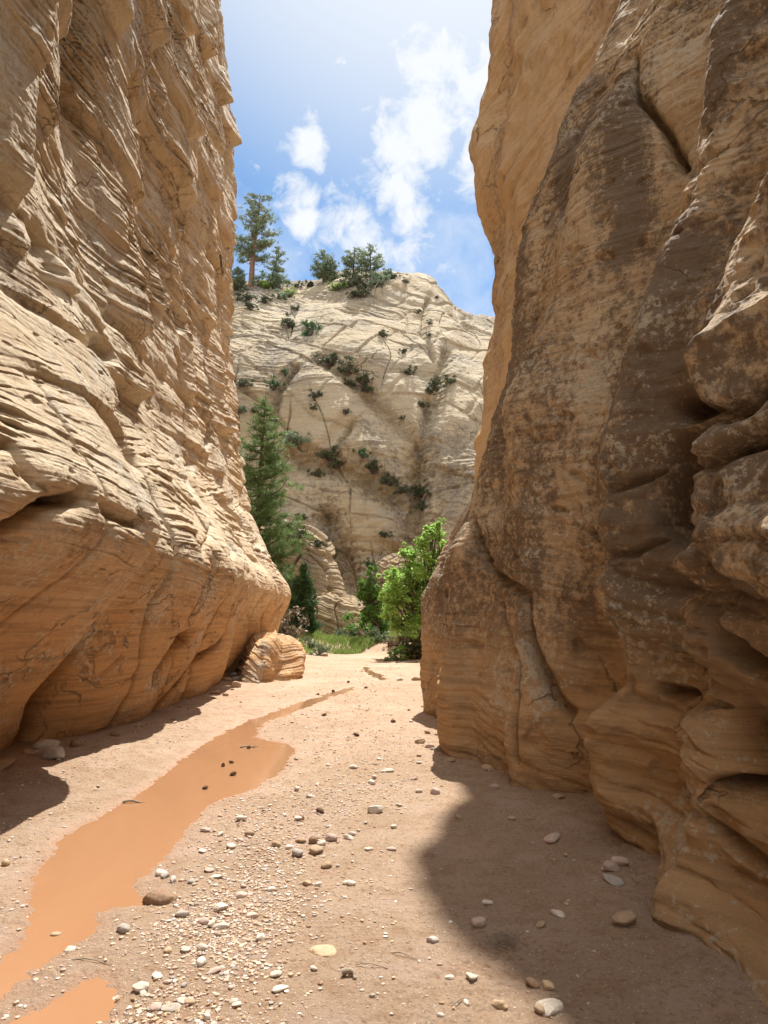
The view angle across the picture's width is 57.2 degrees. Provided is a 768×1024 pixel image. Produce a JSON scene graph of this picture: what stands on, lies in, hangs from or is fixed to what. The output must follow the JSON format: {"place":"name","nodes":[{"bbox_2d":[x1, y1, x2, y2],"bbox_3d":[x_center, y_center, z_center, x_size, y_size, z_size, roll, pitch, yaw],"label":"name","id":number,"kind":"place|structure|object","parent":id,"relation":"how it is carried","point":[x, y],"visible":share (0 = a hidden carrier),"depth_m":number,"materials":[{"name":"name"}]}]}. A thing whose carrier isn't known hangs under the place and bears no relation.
{"place":"outdoors","nodes":[
{"label":"outdoors","id":0,"kind":"place"},
{"bbox_2d":[0,0,290,751],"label":"canyon wall","id":1,"kind":"structure","parent":0,"point":[141,577],"depth_m":11.22,"materials":[{"name":"stone"}]},
{"bbox_2d":[0,667,389,1023],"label":"water","id":2,"kind":"structure","parent":0,"point":[89,870],"depth_m":4.98,"materials":[{"name":"liquid"}]},
{"bbox_2d":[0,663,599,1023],"bbox_3d":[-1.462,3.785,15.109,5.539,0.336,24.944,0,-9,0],"label":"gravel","id":3,"kind":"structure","parent":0,"point":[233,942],"depth_m":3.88,"materials":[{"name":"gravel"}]},
{"bbox_2d":[281,625,406,654],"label":"grass","id":4,"kind":"structure","parent":0,"point":[358,641],"depth_m":33.97,"materials":[{"name":"plant"}]},
{"bbox_2d":[221,0,494,316],"label":"sky","id":5,"kind":"structure","parent":0,"point":[357,118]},
{"bbox_2d":[230,268,494,596],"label":"cliff","id":6,"kind":"structure","parent":0,"point":[351,507],"depth_m":66.26,"materials":[{"name":"stone"}]},
{"bbox_2d":[231,266,246,289],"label":"ponderosa pine","id":7,"kind":"object","parent":6,"relation":"on","point":[238,279],"visible":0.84,"depth_m":91.84,"materials":[{"name":"green plant"}]},
{"bbox_2d":[233,377,254,386],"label":"shrub","id":8,"kind":"object","parent":6,"relation":"on","point":[241,383],"visible":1,"depth_m":65.47,"materials":[{"name":"green plant"}]},
{"bbox_2d":[233,288,256,301],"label":"shrub","id":9,"kind":"object","parent":6,"relation":"on","point":[247,296],"visible":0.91,"depth_m":85.30,"materials":[{"name":"green plant"}]},
{"bbox_2d":[244,301,259,310],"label":"shrub","id":10,"kind":"object","parent":6,"relation":"on","point":[248,305],"visible":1,"depth_m":80.22,"materials":[{"name":"green plant"}]},
{"bbox_2d":[233,192,281,287],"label":"ponderosa pine","id":11,"kind":"object","parent":6,"relation":"on","point":[259,245],"visible":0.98,"depth_m":96.54,"materials":[{"name":"green plant"}]},
{"bbox_2d":[255,293,273,302],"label":"shrub","id":12,"kind":"object","parent":6,"relation":"on","point":[263,298],"visible":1,"depth_m":85.78,"materials":[{"name":"green plant"}]},
{"bbox_2d":[258,280,272,288],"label":"shrub","id":13,"kind":"object","parent":6,"relation":"on","point":[265,284],"visible":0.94,"depth_m":93.49,"materials":[{"name":"green plant"}]},
{"bbox_2d":[252,269,290,288],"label":"shrub","id":14,"kind":"object","parent":6,"relation":"on","point":[277,280],"visible":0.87,"depth_m":94.04,"materials":[{"name":"green plant"}]},
{"bbox_2d":[261,245,288,283],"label":"ponderosa pine","id":15,"kind":"object","parent":6,"relation":"on","point":[277,269],"visible":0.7,"depth_m":95.51,"materials":[{"name":"green plant"}]},
{"bbox_2d":[264,374,285,390],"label":"shrub","id":16,"kind":"object","parent":6,"relation":"on","point":[273,382],"visible":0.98,"depth_m":66.75,"materials":[{"name":"green plant"}]},
{"bbox_2d":[269,288,288,299],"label":"shrub","id":17,"kind":"object","parent":6,"relation":"on","point":[282,296],"visible":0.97,"depth_m":88.32,"materials":[{"name":"green plant"}]},
{"bbox_2d":[279,311,294,327],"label":"shrub","id":18,"kind":"object","parent":6,"relation":"on","point":[288,321],"visible":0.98,"depth_m":77.62,"materials":[{"name":"green plant"}]},
{"bbox_2d":[283,286,296,296],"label":"shrub","id":19,"kind":"object","parent":6,"relation":"on","point":[291,293],"visible":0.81,"depth_m":89.98,"materials":[{"name":"green plant"}]},
{"bbox_2d":[282,429,310,449],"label":"shrub","id":20,"kind":"object","parent":6,"relation":"on","point":[292,435],"visible":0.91,"depth_m":62.65,"materials":[{"name":"green plant"}]},
{"bbox_2d":[300,317,322,335],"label":"shrub","id":21,"kind":"object","parent":6,"relation":"on","point":[312,325],"visible":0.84,"depth_m":75.39,"materials":[{"name":"green plant"}]},
{"bbox_2d":[307,388,323,397],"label":"shrub","id":22,"kind":"object","parent":6,"relation":"on","point":[314,394],"visible":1,"depth_m":65.46,"materials":[{"name":"green plant"}]},
{"bbox_2d":[305,468,326,476],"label":"shrub","id":23,"kind":"object","parent":6,"relation":"on","point":[317,472],"visible":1,"depth_m":61.30,"materials":[{"name":"green plant"}]},
{"bbox_2d":[308,249,334,284],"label":"ponderosa pine","id":24,"kind":"object","parent":6,"relation":"on","point":[317,264],"visible":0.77,"depth_m":93.74,"materials":[{"name":"green plant"}]},
{"bbox_2d":[310,352,338,366],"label":"shrub","id":25,"kind":"object","parent":6,"relation":"on","point":[333,358],"visible":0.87,"depth_m":70.09,"materials":[{"name":"green plant"}]},
{"bbox_2d":[314,445,339,463],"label":"shrub","id":26,"kind":"object","parent":6,"relation":"on","point":[326,454],"visible":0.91,"depth_m":62.10,"materials":[{"name":"green plant"}]},
{"bbox_2d":[318,255,340,283],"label":"ponderosa pine","id":27,"kind":"object","parent":6,"relation":"on","point":[331,273],"visible":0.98,"depth_m":92.72,"materials":[{"name":"green plant"}]},
{"bbox_2d":[327,459,343,469],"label":"shrub","id":28,"kind":"object","parent":6,"relation":"on","point":[335,465],"visible":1,"depth_m":62.46,"materials":[{"name":"green plant"}]},
{"bbox_2d":[325,281,347,291],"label":"shrub","id":29,"kind":"object","parent":6,"relation":"on","point":[336,286],"visible":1,"depth_m":86.87,"materials":[{"name":"green plant"}]},
{"bbox_2d":[339,273,354,287],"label":"shrub","id":30,"kind":"object","parent":6,"relation":"on","point":[343,275],"visible":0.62,"depth_m":87.19,"materials":[{"name":"green plant"}]},
{"bbox_2d":[335,354,360,374],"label":"shrub","id":31,"kind":"object","parent":6,"relation":"on","point":[347,369],"visible":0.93,"depth_m":68.19,"materials":[{"name":"green plant"}]},
{"bbox_2d":[338,246,369,279],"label":"ponderosa pine","id":32,"kind":"object","parent":6,"relation":"on","point":[349,264],"visible":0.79,"depth_m":89.46,"materials":[{"name":"green plant"}]},
{"bbox_2d":[350,275,367,288],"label":"shrub","id":33,"kind":"object","parent":6,"relation":"on","point":[357,280],"visible":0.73,"depth_m":84.19,"materials":[{"name":"green plant"}]},
{"bbox_2d":[352,445,370,458],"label":"shrub","id":34,"kind":"object","parent":6,"relation":"on","point":[362,452],"visible":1,"depth_m":61.38,"materials":[{"name":"green plant"}]},
{"bbox_2d":[351,372,373,386],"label":"shrub","id":35,"kind":"object","parent":6,"relation":"on","point":[365,378],"visible":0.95,"depth_m":67.05,"materials":[{"name":"green plant"}]},
{"bbox_2d":[352,283,375,297],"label":"shrub","id":36,"kind":"object","parent":6,"relation":"on","point":[362,292],"visible":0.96,"depth_m":82.03,"materials":[{"name":"green plant"}]},
{"bbox_2d":[359,384,373,392],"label":"shrub","id":37,"kind":"object","parent":6,"relation":"on","point":[370,388],"visible":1,"depth_m":67.16,"materials":[{"name":"green plant"}]},
{"bbox_2d":[354,243,385,280],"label":"ponderosa pine","id":38,"kind":"object","parent":6,"relation":"on","point":[370,249],"visible":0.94,"depth_m":88.29,"materials":[{"name":"green plant"}]},
{"bbox_2d":[364,460,383,474],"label":"shrub","id":39,"kind":"object","parent":6,"relation":"on","point":[370,466],"visible":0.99,"depth_m":61.27,"materials":[{"name":"green plant"}]},
{"bbox_2d":[364,270,390,287],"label":"shrub","id":40,"kind":"object","parent":6,"relation":"on","point":[379,280],"visible":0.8,"depth_m":84.57,"materials":[{"name":"green plant"}]},
{"bbox_2d":[378,471,406,486],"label":"shrub","id":41,"kind":"object","parent":6,"relation":"on","point":[384,480],"visible":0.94,"depth_m":61.08,"materials":[{"name":"green plant"}]},
{"bbox_2d":[392,484,408,494],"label":"shrub","id":42,"kind":"object","parent":6,"relation":"on","point":[403,490],"visible":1,"depth_m":60.67,"materials":[{"name":"green plant"}]},
{"bbox_2d":[399,364,417,374],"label":"shrub","id":43,"kind":"object","parent":6,"relation":"on","point":[408,370],"visible":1,"depth_m":68.66,"materials":[{"name":"green plant"}]},
{"bbox_2d":[409,483,430,498],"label":"shrub","id":44,"kind":"object","parent":6,"relation":"on","point":[415,489],"visible":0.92,"depth_m":61.86,"materials":[{"name":"green plant"}]},
{"bbox_2d":[413,498,427,510],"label":"shrub","id":45,"kind":"object","parent":6,"relation":"on","point":[419,505],"visible":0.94,"depth_m":60.63,"materials":[{"name":"green plant"}]},
{"bbox_2d":[427,375,449,390],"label":"shrub","id":46,"kind":"object","parent":6,"relation":"on","point":[435,383],"visible":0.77,"depth_m":67.75,"materials":[{"name":"green plant"}]},
{"bbox_2d":[443,374,456,383],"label":"shrub","id":47,"kind":"object","parent":6,"relation":"on","point":[451,380],"visible":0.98,"depth_m":68.77,"materials":[{"name":"green plant"}]},
{"bbox_2d":[0,630,767,1023],"bbox_3d":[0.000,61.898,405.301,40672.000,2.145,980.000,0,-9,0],"label":"creek bed","id":48,"kind":"object","parent":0,"point":[644,968],"visible":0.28,"depth_m":4.31,"materials":[{"name":"sand"}]},
{"bbox_2d":[0,758,14,769],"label":"stone","id":49,"kind":"object","parent":48,"relation":"on","point":[6,763],"visible":0.91,"depth_m":7.13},
{"bbox_2d":[30,748,44,754],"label":"stone","id":50,"kind":"object","parent":48,"relation":"on","point":[37,751],"visible":0.89,"depth_m":7.92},
{"bbox_2d":[32,739,59,748],"bbox_3d":[-3.879,2.699,8.114,0.170,0.172,0.305,-18,-13,37],"label":"stone","id":51,"kind":"object","parent":48,"relation":"on","point":[44,743],"visible":0.54,"depth_m":8.05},
{"bbox_2d":[42,746,64,759],"bbox_3d":[-3.651,2.670,7.788,0.402,0.163,0.190,-14,-26,37],"label":"stone","id":52,"kind":"object","parent":48,"relation":"on","point":[53,753],"visible":0.84,"depth_m":7.69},
{"bbox_2d":[117,923,129,932],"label":"stone","id":53,"kind":"object","parent":48,"relation":"on","point":[123,927],"visible":1,"depth_m":3.64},
{"bbox_2d":[132,981,148,992],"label":"stone","id":54,"kind":"object","parent":48,"relation":"on","point":[138,987],"visible":0.97,"depth_m":3.07,"materials":[{"name":"white stone"}]},
{"bbox_2d":[149,1002,161,1010],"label":"stone","id":55,"kind":"object","parent":48,"relation":"on","point":[155,1006],"visible":1,"depth_m":2.92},
{"bbox_2d":[143,888,177,905],"bbox_3d":[-1.296,2.241,4.079,0.231,0.112,0.159,-3,-7,24],"label":"stone","id":56,"kind":"object","parent":48,"relation":"on","point":[159,896],"visible":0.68,"depth_m":4.03,"materials":[{"name":"stone"}]},
{"bbox_2d":[160,1003,181,1011],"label":"stone","id":57,"kind":"object","parent":48,"relation":"on","point":[170,1007],"visible":1,"depth_m":2.92,"materials":[{"name":"white stone"}]},
{"bbox_2d":[175,910,189,916],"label":"stone","id":58,"kind":"object","parent":48,"relation":"on","point":[183,913],"visible":0.97,"depth_m":3.83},
{"bbox_2d":[184,998,195,1004],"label":"stone","id":59,"kind":"object","parent":48,"relation":"on","point":[190,1001],"visible":1,"depth_m":2.98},
{"bbox_2d":[196,956,206,966],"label":"stone","id":60,"kind":"object","parent":48,"relation":"on","point":[201,961],"visible":1,"depth_m":3.29,"materials":[{"name":"white stone"}]},
{"bbox_2d":[197,943,207,950],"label":"stone","id":61,"kind":"object","parent":48,"relation":"on","point":[201,946],"visible":1,"depth_m":3.43,"materials":[{"name":"white stone"}]},
{"bbox_2d":[208,966,220,974],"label":"stone","id":62,"kind":"object","parent":48,"relation":"on","point":[216,969],"visible":1,"depth_m":3.23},
{"bbox_2d":[212,922,228,929],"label":"stone","id":63,"kind":"object","parent":48,"relation":"on","point":[222,925],"visible":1,"depth_m":3.69,"materials":[{"name":"white stone"}]},
{"bbox_2d":[213,902,228,911],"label":"stone","id":64,"kind":"object","parent":48,"relation":"on","point":[221,906],"visible":0.98,"depth_m":3.91,"materials":[{"name":"white stone"}]},
{"bbox_2d":[236,630,305,682],"bbox_3d":[-3.133,4.227,20.227,1.883,1.691,6.385,0,-9,0],"label":"rock outcrop","id":65,"kind":"object","parent":48,"relation":"on","point":[274,656],"visible":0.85,"depth_m":18.34,"materials":[{"name":"stone"}]},
{"bbox_2d":[269,970,281,976],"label":"stone","id":66,"kind":"object","parent":48,"relation":"on","point":[275,973],"visible":1,"depth_m":3.20,"materials":[{"name":"white stone"}]},
{"bbox_2d":[239,395,314,612],"bbox_3d":[-6.549,0.368,37.549,6.106,13.731,5.882,0,-9,0],"label":"pine tree","id":67,"kind":"object","parent":48,"relation":"on","point":[265,501],"visible":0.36,"depth_m":37.09,"materials":[{"name":"green plant"}]},
{"bbox_2d":[272,985,288,992],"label":"stone","id":68,"kind":"object","parent":48,"relation":"on","point":[277,988],"visible":1,"depth_m":3.07,"materials":[{"name":"white stone"}]},
{"bbox_2d":[278,605,309,637],"bbox_3d":[-4.293,5.375,33.134,1.863,2.003,3.672,-1,-9,8],"label":"shrub","id":69,"kind":"object","parent":48,"relation":"on","point":[293,629],"visible":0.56,"depth_m":32.22,"materials":[{"name":"brown plant"}]},
{"bbox_2d":[292,848,302,856],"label":"stone","id":70,"kind":"object","parent":48,"relation":"on","point":[297,852],"visible":1,"depth_m":4.78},
{"bbox_2d":[260,519,345,619],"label":"rock outcrop","id":71,"kind":"object","parent":48,"relation":"on","point":[325,573],"visible":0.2,"depth_m":44.67,"materials":[{"name":"stone"}]},
{"bbox_2d":[289,524,313,539],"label":"shrub","id":72,"kind":"object","parent":71,"relation":"on","point":[303,531],"visible":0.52,"depth_m":44.38,"materials":[{"name":"green plant"}]},
{"bbox_2d":[309,538,328,547],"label":"shrub","id":73,"kind":"object","parent":71,"relation":"on","point":[317,543],"visible":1,"depth_m":44.92,"materials":[{"name":"green plant"}]},
{"bbox_2d":[287,561,324,634],"bbox_3d":[-4.215,4.706,36.225,2.047,4.445,2.194,8,-11,-41],"label":"juniper tree","id":74,"kind":"object","parent":48,"relation":"on","point":[307,601],"visible":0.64,"depth_m":35.98,"materials":[{"name":"green plant"}]},
{"bbox_2d":[300,636,315,647],"bbox_3d":[-3.506,6.162,33.397,0.959,0.669,0.649,-5,-10,32],"label":"shrub","id":75,"kind":"object","parent":48,"relation":"on","point":[310,644],"visible":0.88,"depth_m":33.38,"materials":[{"name":"green plant"}]},
{"bbox_2d":[308,845,323,854],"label":"stone","id":76,"kind":"object","parent":48,"relation":"on","point":[315,849],"visible":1,"depth_m":4.84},
{"bbox_2d":[308,643,330,655],"bbox_3d":[-2.686,6.009,30.517,0.799,0.718,1.112,-8,-12,43],"label":"shrub","id":77,"kind":"object","parent":48,"relation":"on","point":[321,650],"visible":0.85,"depth_m":30.37,"materials":[{"name":"green plant"}]},
{"bbox_2d":[310,944,335,957],"bbox_3d":[-0.289,2.144,3.442,0.123,0.044,0.144,5,-10,-30],"label":"stone","id":78,"kind":"object","parent":48,"relation":"on","point":[326,950],"visible":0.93,"depth_m":3.42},
{"bbox_2d":[324,833,337,841],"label":"stone","id":79,"kind":"object","parent":48,"relation":"on","point":[330,837],"visible":0.99,"depth_m":5.12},
{"bbox_2d":[314,590,370,634],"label":"rock outcrop","id":80,"kind":"object","parent":48,"relation":"on","point":[333,607],"visible":0.42,"depth_m":41.83,"materials":[{"name":"stone"}]},
{"bbox_2d":[333,627,351,635],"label":"shrub","id":81,"kind":"object","parent":48,"relation":"on","point":[341,632],"visible":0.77,"depth_m":37.28,"materials":[{"name":"green plant"}]},
{"bbox_2d":[341,968,356,979],"bbox_3d":[-0.157,2.087,3.185,0.078,0.037,0.042,-2,-9,13],"label":"bark piece","id":82,"kind":"object","parent":48,"relation":"on","point":[345,971],"visible":1,"depth_m":3.19,"materials":[{"name":"brown wood"}]},
{"bbox_2d":[340,610,391,637],"bbox_3d":[-0.669,6.061,38.080,3.081,2.035,2.523,-5,-10,31],"label":"shrub","id":83,"kind":"object","parent":48,"relation":"on","point":[347,617],"visible":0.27,"depth_m":38.01,"materials":[{"name":"green plant"}]},
{"bbox_2d":[353,561,389,636],"bbox_3d":[-0.616,4.671,36.706,2.133,4.498,2.655,0,-9,0],"label":"leafy tree","id":84,"kind":"object","parent":48,"relation":"on","point":[368,591],"visible":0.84,"depth_m":36.44,"materials":[{"name":"green plant"}]},
{"bbox_2d":[367,805,383,813],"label":"stone","id":85,"kind":"object","parent":48,"relation":"on","point":[375,809],"visible":0.95,"depth_m":5.85,"materials":[{"name":"white stone"}]},
{"bbox_2d":[364,626,389,642],"bbox_3d":[-0.237,5.818,33.451,1.279,0.892,0.866,-2,-9,16],"label":"shrub","id":86,"kind":"object","parent":48,"relation":"on","point":[377,636],"visible":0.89,"depth_m":33.40,"materials":[{"name":"green plant"}]},
{"bbox_2d":[384,644,408,660],"bbox_3d":[0.621,5.440,27.032,1.162,0.745,1.038,-7,-11,38],"label":"shrub","id":87,"kind":"object","parent":48,"relation":"on","point":[395,654],"visible":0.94,"depth_m":26.93,"materials":[{"name":"green plant"}]},
{"bbox_2d":[361,550,434,633],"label":"rock outcrop","id":88,"kind":"object","parent":48,"relation":"on","point":[387,562],"visible":0.2,"depth_m":47.71,"materials":[{"name":"stone"}]},
{"bbox_2d":[387,635,421,657],"bbox_3d":[1.304,5.446,28.521,2.346,1.416,1.748,0,-9,0],"label":"shrub","id":89,"kind":"object","parent":48,"relation":"on","point":[399,640],"visible":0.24,"depth_m":28.33,"materials":[{"name":"green plant"}]},
{"bbox_2d":[371,509,448,641],"bbox_3d":[1.564,2.928,29.208,4.267,6.173,3.761,0,-9,0],"label":"leafy tree","id":90,"kind":"object","parent":48,"relation":"on","point":[401,586],"visible":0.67,"depth_m":29.02,"materials":[{"name":"green plant"}]},
{"bbox_2d":[399,629,421,659],"bbox_3d":[1.605,5.412,28.209,1.723,1.456,2.707,-5,-10,29],"label":"shrub","id":91,"kind":"object","parent":48,"relation":"on","point":[416,645],"visible":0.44,"depth_m":27.73,"materials":[{"name":"green plant"}]},
{"bbox_2d":[426,936,438,942],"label":"stone","id":92,"kind":"object","parent":48,"relation":"on","point":[433,939],"visible":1,"depth_m":3.52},
{"bbox_2d":[465,972,477,980],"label":"stone","id":93,"kind":"object","parent":48,"relation":"on","point":[471,976],"visible":1,"depth_m":3.15,"materials":[{"name":"white stone"}]},
{"bbox_2d":[471,916,485,927],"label":"stone","id":94,"kind":"object","parent":48,"relation":"on","point":[479,921],"visible":1,"depth_m":3.70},
{"bbox_2d":[492,1000,508,1010],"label":"stone","id":95,"kind":"object","parent":48,"relation":"on","point":[500,1004],"visible":0.92,"depth_m":2.93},
{"bbox_2d":[476,931,528,952],"bbox_3d":[0.598,2.139,3.522,0.267,0.034,0.247,0,-9,0],"label":"twig pile","id":96,"kind":"object","parent":48,"relation":"on","point":[504,940],"visible":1,"depth_m":3.52,"materials":[{"name":"brown wood"}]},
{"bbox_2d":[525,977,539,988],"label":"stone","id":97,"kind":"object","parent":48,"relation":"on","point":[532,982],"visible":1,"depth_m":3.10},
{"bbox_2d":[534,1003,544,1014],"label":"stone","id":98,"kind":"object","parent":48,"relation":"on","point":[539,1009],"visible":1,"depth_m":2.89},
{"bbox_2d":[535,920,545,927],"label":"stone","id":99,"kind":"object","parent":48,"relation":"on","point":[540,923],"visible":1,"depth_m":3.70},
{"bbox_2d":[542,980,554,989],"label":"stone","id":100,"kind":"object","parent":48,"relation":"on","point":[548,985],"visible":1,"depth_m":3.08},
{"bbox_2d":[535,998,563,1016],"bbox_3d":[0.686,2.056,2.919,0.118,0.051,0.096,2,-12,-25],"label":"stone","id":101,"kind":"object","parent":48,"relation":"on","point":[552,1006],"visible":0.88,"depth_m":2.91,"materials":[{"name":"white stone"}]},
{"bbox_2d":[543,832,559,843],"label":"stone","id":102,"kind":"object","parent":48,"relation":"on","point":[552,838],"visible":0.96,"depth_m":5.10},
{"bbox_2d":[551,909,564,917],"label":"stone","id":103,"kind":"object","parent":48,"relation":"on","point":[559,913],"visible":1,"depth_m":3.85,"materials":[{"name":"white stone"}]},
{"bbox_2d":[602,860,620,871],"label":"stone","id":104,"kind":"object","parent":48,"relation":"on","point":[610,865],"visible":1,"depth_m":4.51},
{"bbox_2d":[602,873,624,886],"bbox_3d":[1.407,2.268,4.335,0.089,0.047,0.147,-15,13,-43],"label":"stone","id":105,"kind":"object","parent":48,"relation":"on","point":[613,880],"visible":1,"depth_m":4.32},
{"bbox_2d":[611,856,628,865],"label":"stone","id":106,"kind":"object","parent":48,"relation":"on","point":[620,861],"visible":0.75,"depth_m":4.60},
{"bbox_2d":[611,910,636,925],"bbox_3d":[1.277,2.152,3.731,0.116,0.070,0.170,-17,-14,39],"label":"stone","id":107,"kind":"object","parent":48,"relation":"on","point":[625,918],"visible":0.98,"depth_m":3.69,"materials":[{"name":"stone"}]},
{"bbox_2d":[468,0,619,485],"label":"canyon wall","id":108,"kind":"structure","parent":0,"point":[543,53],"depth_m":17.30,"materials":[{"name":"orange stone"}]},
{"bbox_2d":[420,0,767,1007],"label":"canyon wall","id":109,"kind":"structure","parent":0,"point":[594,608],"depth_m":5.86,"materials":[{"name":"stone"}]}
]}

